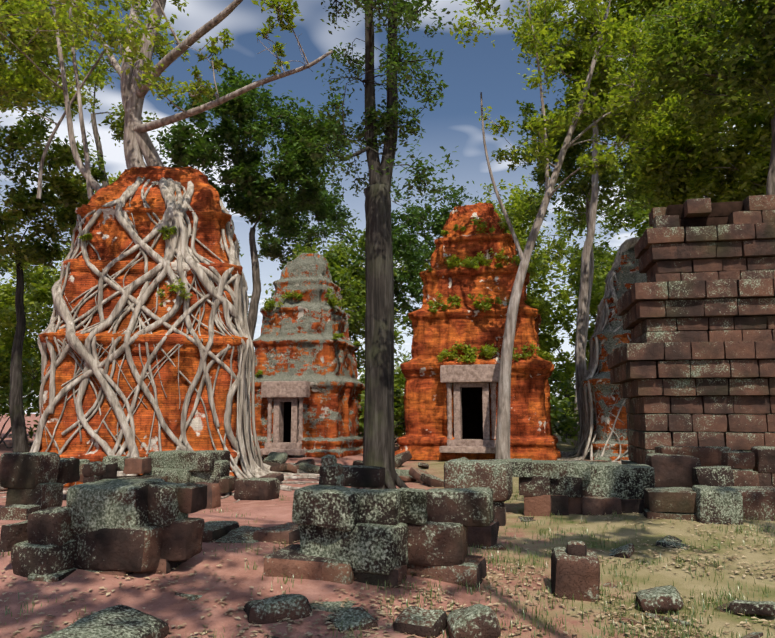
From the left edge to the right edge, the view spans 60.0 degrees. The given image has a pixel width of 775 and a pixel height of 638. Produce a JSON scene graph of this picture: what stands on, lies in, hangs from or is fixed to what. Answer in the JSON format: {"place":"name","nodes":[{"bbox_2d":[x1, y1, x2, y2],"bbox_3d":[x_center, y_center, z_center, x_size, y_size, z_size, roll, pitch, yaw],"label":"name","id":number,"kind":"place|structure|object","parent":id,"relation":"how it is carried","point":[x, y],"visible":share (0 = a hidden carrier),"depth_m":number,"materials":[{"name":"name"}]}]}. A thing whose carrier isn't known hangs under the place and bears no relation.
{"place":"outdoors","nodes":[
{"label":"outdoors","id":0,"kind":"place"},
{"bbox_2d":[0,254,57,336],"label":"tree","id":1,"kind":"object","parent":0,"point":[4,265],"depth_m":45.09,"materials":[{"name":"green plant"}]},
{"bbox_2d":[0,0,86,130],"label":"tree","id":2,"kind":"object","parent":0,"point":[19,82],"depth_m":23.54,"materials":[{"name":"green plant"}]},
{"bbox_2d":[10,171,120,318],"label":"tree","id":3,"kind":"object","parent":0,"point":[110,181],"depth_m":45.28,"materials":[{"name":"green plant"}]},
{"bbox_2d":[0,0,176,187],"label":"tree","id":4,"kind":"object","parent":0,"point":[92,79],"depth_m":32.19,"materials":[{"name":"green plant"}]},
{"bbox_2d":[150,66,350,339],"bbox_3d":[-6.664,-2.926,34.002,9.484,19.367,9.690,0,-8,-1],"label":"tree","id":5,"kind":"object","parent":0,"point":[242,109],"depth_m":32.33,"materials":[{"name":"green plant"}]},
{"bbox_2d":[255,180,362,269],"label":"tree","id":6,"kind":"object","parent":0,"point":[269,239],"depth_m":62.19,"materials":[{"name":"green plant"}]},
{"bbox_2d":[327,180,432,336],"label":"tree","id":7,"kind":"object","parent":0,"point":[407,251],"depth_m":54.43,"materials":[{"name":"green plant"}]},
{"bbox_2d":[0,414,774,637],"bbox_3d":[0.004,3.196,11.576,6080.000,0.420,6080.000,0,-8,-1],"label":"ground","id":8,"kind":"structure","parent":0,"point":[170,606],"depth_m":6.09,"materials":[{"name":"brown soil"}]},
{"bbox_2d":[0,262,59,395],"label":"tree","id":9,"kind":"object","parent":8,"relation":"on","point":[7,335],"depth_m":33.87,"materials":[{"name":"green plant"}]},
{"bbox_2d":[0,105,106,452],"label":"tree","id":10,"kind":"object","parent":8,"relation":"on","point":[31,246],"depth_m":26.42,"materials":[{"name":"green plant"}]},
{"bbox_2d":[38,166,247,485],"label":"brick tower","id":11,"kind":"structure","parent":8,"relation":"on","point":[111,240],"depth_m":16.75,"materials":[{"name":"orange brick"}]},
{"bbox_2d":[0,0,332,199],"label":"fig tree","id":12,"kind":"object","parent":11,"relation":"on","point":[125,37],"depth_m":18.10,"materials":[{"name":"plant"}]},
{"bbox_2d":[0,177,319,502],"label":"tree roots","id":13,"kind":"object","parent":8,"relation":"on","point":[253,464],"depth_m":16.72,"materials":[{"name":"grey plant"}]},
{"bbox_2d":[78,226,192,304],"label":"plants","id":14,"kind":"object","parent":13,"relation":"attached to","point":[164,231],"depth_m":16.90,"materials":[{"name":"green plant"}]},
{"bbox_2d":[0,345,579,447],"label":"understory","id":15,"kind":"object","parent":8,"relation":"on","point":[569,421],"depth_m":32.50,"materials":[{"name":"plant"}]},
{"bbox_2d":[250,253,364,457],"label":"brick tower","id":16,"kind":"structure","parent":8,"relation":"on","point":[294,341],"depth_m":27.56,"materials":[{"name":"brick"}]},
{"bbox_2d":[255,381,309,454],"bbox_3d":[-4.072,3.874,26.420,1.924,2.857,1.223,-2,-8,13],"label":"door frame","id":17,"kind":"object","parent":16,"relation":"attached to","point":[295,393],"visible":0.92,"depth_m":26.45,"materials":[{"name":"grey stone"}]},
{"bbox_2d":[273,402,298,441],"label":"interior door","id":18,"kind":"structure","parent":16,"relation":"attached to","point":[287,424],"depth_m":28.10,"materials":[{"name":"black"}]},
{"bbox_2d":[255,288,362,377],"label":"plants","id":19,"kind":"object","parent":16,"relation":"on","point":[332,302],"depth_m":28.03,"materials":[{"name":"green plant"}]},
{"bbox_2d":[264,228,411,379],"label":"tree","id":20,"kind":"object","parent":8,"relation":"on","point":[338,260],"depth_m":47.83,"materials":[{"name":"green plant"}]},
{"bbox_2d":[297,0,463,488],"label":"tree","id":21,"kind":"object","parent":8,"relation":"on","point":[378,444],"depth_m":13.93,"materials":[{"name":"plant"}]},
{"bbox_2d":[0,446,774,637],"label":"stone blocks","id":22,"kind":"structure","parent":8,"relation":"on","point":[41,543],"depth_m":6.29,"materials":[{"name":"grey stone"}]},
{"bbox_2d":[0,487,774,637],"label":"grass tufts","id":23,"kind":"object","parent":8,"relation":"on","point":[729,597],"visible":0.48,"depth_m":5.95,"materials":[{"name":"green plant"}]},
{"bbox_2d":[0,482,774,637],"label":"leaf litter","id":24,"kind":"object","parent":8,"relation":"on","point":[598,615],"visible":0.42,"depth_m":5.60,"materials":[{"name":"brown plant"}]},
{"bbox_2d":[395,202,560,460],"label":"brick tower","id":25,"kind":"structure","parent":8,"relation":"on","point":[532,437],"depth_m":25.43,"materials":[{"name":"orange brick"}]},
{"bbox_2d":[439,364,499,452],"bbox_3d":[3.030,3.229,24.360,2.217,3.154,1.229,-2,-8,13],"label":"door frame","id":26,"kind":"object","parent":25,"relation":"attached to","point":[483,376],"visible":0.92,"depth_m":24.37,"materials":[{"name":"grey stone"}]},
{"bbox_2d":[453,387,490,438],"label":"doorway","id":27,"kind":"structure","parent":25,"relation":"attached to","point":[472,415],"depth_m":27.32,"materials":[{"name":"black"}]},
{"bbox_2d":[423,215,555,366],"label":"plants","id":28,"kind":"object","parent":25,"relation":"attached to","point":[535,303],"depth_m":25.71,"materials":[{"name":"green plant"}]},
{"bbox_2d":[446,0,668,458],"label":"pale tree","id":29,"kind":"object","parent":8,"relation":"on","point":[560,120],"depth_m":22.77,"materials":[{"name":"green plant"}]},
{"bbox_2d":[526,252,611,438],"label":"tree","id":30,"kind":"object","parent":8,"relation":"on","point":[546,341],"depth_m":44.83,"materials":[{"name":"green plant"}]},
{"bbox_2d":[499,0,689,442],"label":"tree","id":31,"kind":"object","parent":8,"relation":"on","point":[558,25],"depth_m":30.73,"materials":[{"name":"green plant"}]},
{"bbox_2d":[557,237,640,463],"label":"tree roots","id":32,"kind":"object","parent":8,"relation":"on","point":[580,452],"depth_m":25.52,"materials":[{"name":"grey plant"}]},
{"bbox_2d":[514,74,690,445],"bbox_3d":[12.052,-3.212,37.289,9.989,20.778,11.312,0,-8,-1],"label":"tree","id":33,"kind":"object","parent":8,"relation":"on","point":[607,180],"depth_m":36.81,"materials":[{"name":"green plant"}]},
{"bbox_2d":[582,248,646,460],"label":"brick tower","id":34,"kind":"structure","parent":8,"relation":"on","point":[627,273],"depth_m":24.45,"materials":[{"name":"grey brick"}]},
{"bbox_2d":[607,195,774,487],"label":"stone block wall","id":35,"kind":"structure","parent":8,"relation":"on","point":[717,278],"depth_m":13.40,"materials":[{"name":"brown stone"}]},
{"bbox_2d":[0,0,774,413],"label":"sky","id":36,"kind":"structure","parent":0,"point":[469,71],"materials":[{"name":"blue"}]},
{"bbox_2d":[402,178,510,304],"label":"tree","id":37,"kind":"object","parent":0,"point":[440,220],"depth_m":60.59,"materials":[{"name":"green plant"}]},
{"bbox_2d":[472,175,578,285],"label":"tree","id":38,"kind":"object","parent":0,"point":[519,198],"depth_m":58.30,"materials":[{"name":"green plant"}]},
{"bbox_2d":[552,196,661,300],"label":"tree","id":39,"kind":"object","parent":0,"point":[605,257],"depth_m":52.97,"materials":[{"name":"green plant"}]},
{"bbox_2d":[550,0,764,144],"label":"tree","id":40,"kind":"object","parent":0,"point":[597,79],"depth_m":31.40,"materials":[{"name":"green plant"}]},
{"bbox_2d":[612,138,726,230],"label":"tree","id":41,"kind":"object","parent":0,"point":[622,170],"depth_m":64.06,"materials":[{"name":"green plant"}]},
{"bbox_2d":[619,51,773,211],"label":"tree","id":42,"kind":"object","parent":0,"point":[704,159],"depth_m":23.91,"materials":[{"name":"green plant"}]},
{"bbox_2d":[629,0,774,194],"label":"tree","id":43,"kind":"object","parent":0,"point":[701,106],"depth_m":19.30,"materials":[{"name":"green plant"}]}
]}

